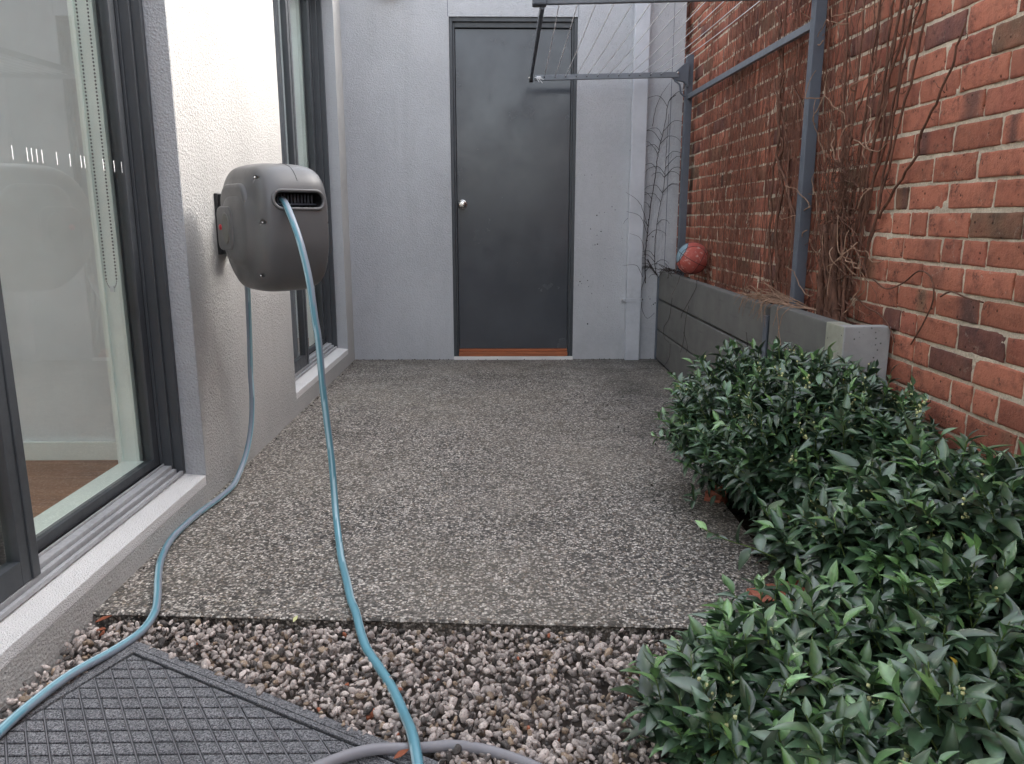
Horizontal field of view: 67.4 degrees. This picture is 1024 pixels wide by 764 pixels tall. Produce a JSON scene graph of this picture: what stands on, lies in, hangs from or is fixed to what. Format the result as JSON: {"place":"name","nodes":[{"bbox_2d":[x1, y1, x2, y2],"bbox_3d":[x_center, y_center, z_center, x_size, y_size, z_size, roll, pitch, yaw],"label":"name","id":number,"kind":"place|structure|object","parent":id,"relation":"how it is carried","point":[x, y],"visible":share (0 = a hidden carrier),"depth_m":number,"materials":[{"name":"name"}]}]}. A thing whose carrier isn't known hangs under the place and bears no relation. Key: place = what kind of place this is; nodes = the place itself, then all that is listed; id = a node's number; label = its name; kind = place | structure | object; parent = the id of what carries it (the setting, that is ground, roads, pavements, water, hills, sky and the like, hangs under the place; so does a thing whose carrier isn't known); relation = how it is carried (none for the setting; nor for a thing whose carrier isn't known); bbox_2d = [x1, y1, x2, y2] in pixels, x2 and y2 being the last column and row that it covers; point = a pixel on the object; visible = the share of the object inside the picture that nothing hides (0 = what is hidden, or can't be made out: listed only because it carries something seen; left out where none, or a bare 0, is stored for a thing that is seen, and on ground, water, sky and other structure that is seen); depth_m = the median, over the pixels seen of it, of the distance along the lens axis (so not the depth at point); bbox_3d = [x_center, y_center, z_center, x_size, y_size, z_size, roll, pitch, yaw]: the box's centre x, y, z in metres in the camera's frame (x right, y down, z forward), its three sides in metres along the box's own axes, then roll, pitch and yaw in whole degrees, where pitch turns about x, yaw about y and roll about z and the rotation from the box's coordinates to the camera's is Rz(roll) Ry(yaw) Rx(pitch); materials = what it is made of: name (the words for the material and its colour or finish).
{"place":"outdoors","nodes":[
{"label":"outdoors","id":0,"kind":"place"},
{"bbox_2d":[0,619,707,763],"bbox_3d":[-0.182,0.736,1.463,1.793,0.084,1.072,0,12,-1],"label":"gravel","id":1,"kind":"structure","parent":0,"point":[532,719],"depth_m":1.73,"materials":[{"name":"grey gravel"}]},
{"bbox_2d":[96,615,111,621],"bbox_3d":[-1.042,0.604,1.959,0.038,0.013,0.020,0,12,-1],"label":"fallen leaf","id":2,"kind":"object","parent":1,"relation":"on","point":[102,618],"visible":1,"depth_m":1.96,"materials":[{"name":"orange plant"}]},
{"bbox_2d":[0,641,437,763],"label":"door mat","id":3,"kind":"object","parent":1,"relation":"on","point":[135,702],"depth_m":1.56,"materials":[{"name":"rubber"}]},
{"bbox_2d":[393,749,408,758],"bbox_3d":[-0.210,0.705,1.454,0.028,0.010,0.017,0,12,-1],"label":"fallen leaf","id":4,"kind":"object","parent":3,"relation":"on","point":[400,753],"visible":1,"depth_m":1.46,"materials":[{"name":"orange plant"}]},
{"bbox_2d":[310,740,541,763],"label":"garden hose","id":5,"kind":"object","parent":1,"relation":"on","point":[386,748],"visible":0.92,"depth_m":1.46,"materials":[{"name":"grey plastic"}]},
{"bbox_2d":[93,359,775,646],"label":"patio","id":6,"kind":"structure","parent":0,"point":[502,494],"depth_m":2.60,"materials":[{"name":"grey concrete"}]},
{"bbox_2d":[0,286,254,737],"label":"garden hose","id":7,"kind":"object","parent":6,"relation":"on","point":[17,715],"visible":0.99,"depth_m":2.07,"materials":[{"name":"teal plastic"}]},
{"bbox_2d":[129,358,761,586],"bbox_3d":[-0.034,0.200,3.852,2.142,0.012,3.543,0,12,-1],"label":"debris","id":8,"kind":"object","parent":6,"relation":"on","point":[524,359],"visible":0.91,"depth_m":3.71,"materials":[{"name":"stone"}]},
{"bbox_2d":[654,271,890,391],"bbox_3d":[1.147,-0.175,4.058,0.178,0.654,3.021,0,12,-1],"label":"raised planter","id":9,"kind":"object","parent":6,"relation":"on","point":[713,317],"visible":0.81,"depth_m":3.73,"materials":[{"name":"grey paint"}]},
{"bbox_2d":[529,0,827,309],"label":"clothesline","id":10,"kind":"object","parent":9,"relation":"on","point":[684,72],"visible":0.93,"depth_m":3.18,"materials":[{"name":"metal"}]},
{"bbox_2d":[676,242,707,274],"bbox_3d":[1.118,-0.766,4.761,0.201,0.200,0.199,0,12,-1],"label":"ball","id":11,"kind":"object","parent":9,"relation":"on","point":[691,258],"visible":0.96,"depth_m":4.69,"materials":[{"name":"red plastic"}]},
{"bbox_2d":[654,263,747,365],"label":"trailing twigs","id":12,"kind":"object","parent":9,"relation":"hanging from","point":[668,269],"visible":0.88,"depth_m":5.04,"materials":[{"name":"brown plant"}]},
{"bbox_2d":[734,273,816,344],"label":"trailing twigs","id":13,"kind":"object","parent":9,"relation":"on","point":[767,298],"visible":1,"depth_m":3.26,"materials":[{"name":"brown plant"}]},
{"bbox_2d":[779,0,919,322],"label":"climbing vine","id":14,"kind":"object","parent":9,"relation":"in","point":[832,300],"visible":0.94,"depth_m":2.83,"materials":[{"name":"brown plant"}]},
{"bbox_2d":[709,481,787,580],"bbox_3d":[1.006,1.016,0.180,0.570,0.035,5.900,0,12,-1],"label":"garden bed","id":15,"kind":"object","parent":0,"point":[746,523],"visible":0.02,"depth_m":2.71,"materials":[{"name":"soil"}]},
{"bbox_2d":[704,485,727,503],"bbox_3d":[0.751,0.435,2.828,0.077,0.071,0.126,10,19,27],"label":"brick","id":16,"kind":"object","parent":15,"relation":"on","point":[719,498],"visible":0.35,"depth_m":2.79,"materials":[{"name":"ceramic"}]},
{"bbox_2d":[747,580,804,605],"bbox_3d":[0.733,0.594,2.079,0.178,0.072,0.092,-6,16,-8],"label":"brick","id":17,"kind":"object","parent":15,"relation":"on","point":[757,594],"visible":0.06,"depth_m":2.07,"materials":[{"name":"ceramic"}]},
{"bbox_2d":[651,337,968,517],"bbox_3d":[0.895,0.205,2.488,0.777,0.692,1.265,0,12,-1],"label":"shrub","id":18,"kind":"object","parent":15,"relation":"on","point":[750,430],"visible":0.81,"depth_m":2.33,"materials":[{"name":"green plant"}]},
{"bbox_2d":[609,532,1023,763],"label":"shrub","id":19,"kind":"object","parent":15,"relation":"on","point":[835,671],"visible":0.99,"depth_m":1.36,"materials":[{"name":"green plant"}]},
{"bbox_2d":[695,429,1023,650],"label":"shrub","id":20,"kind":"object","parent":15,"relation":"on","point":[875,512],"visible":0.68,"depth_m":1.74,"materials":[{"name":"green plant"}]},
{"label":"ground","id":21,"kind":"structure","parent":0,"visible":0},
{"bbox_2d":[0,0,354,718],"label":"house","id":22,"kind":"structure","parent":21,"relation":"on","point":[124,414],"depth_m":2.69,"materials":[{"name":"white paint"}]},
{"bbox_2d":[0,0,185,620],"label":"sliding door","id":23,"kind":"structure","parent":22,"relation":"in","point":[29,560],"depth_m":2.45,"materials":[{"name":"grey metal"}]},
{"bbox_2d":[75,0,116,291],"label":"blind chain","id":24,"kind":"object","parent":22,"relation":"hanging from","point":[112,288],"visible":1,"depth_m":2.44,"materials":[{"name":"white plastic"}]},
{"bbox_2d":[214,163,328,290],"bbox_3d":[-0.895,-0.547,2.726,0.295,0.426,0.635,-10,16,-40],"label":"hose reel","id":25,"kind":"object","parent":22,"relation":"attached to","point":[257,242],"visible":0.94,"depth_m":2.51,"materials":[{"name":"plastic"}]},
{"bbox_2d":[275,196,423,763],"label":"garden hose","id":26,"kind":"object","parent":25,"relation":"attached to","point":[407,721],"visible":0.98,"depth_m":2.35,"materials":[{"name":"teal plastic"}]},
{"bbox_2d":[272,0,337,380],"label":"window","id":27,"kind":"structure","parent":22,"relation":"in","point":[311,10],"depth_m":4.86,"materials":[{"name":"grey metal"}]},
{"bbox_2d":[339,0,686,372],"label":"garage","id":28,"kind":"structure","parent":21,"relation":"on","point":[492,204],"depth_m":5.34,"materials":[{"name":"grey paint"}]},
{"bbox_2d":[455,29,571,347],"bbox_3d":[0.009,-1.308,5.382,0.786,2.178,0.109,0,12,-1],"label":"door","id":29,"kind":"structure","parent":28,"relation":"in","point":[513,132],"depth_m":5.38,"materials":[{"name":"grey paint"}]},
{"bbox_2d":[623,83,683,317],"bbox_3d":[1.020,-1.234,5.328,0.479,1.602,0.078,0,12,-1],"label":"climbing vine","id":30,"kind":"object","parent":28,"relation":"attached to","point":[650,267],"visible":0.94,"depth_m":5.32,"materials":[{"name":"brown plant"}]},
{"bbox_2d":[675,0,1023,464],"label":"brick wall","id":31,"kind":"structure","parent":21,"relation":"on","point":[952,218],"depth_m":2.29,"materials":[{"name":"red brick"}]},
{"bbox_2d":[694,0,906,311],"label":"climbing vine","id":32,"kind":"object","parent":31,"relation":"attached to","point":[785,200],"visible":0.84,"depth_m":3.69,"materials":[{"name":"brown plant"}]},
{"bbox_2d":[838,0,983,344],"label":"climbing vine","id":33,"kind":"object","parent":31,"relation":"attached to","point":[867,196],"visible":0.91,"depth_m":2.52,"materials":[{"name":"brown plant"}]}
]}

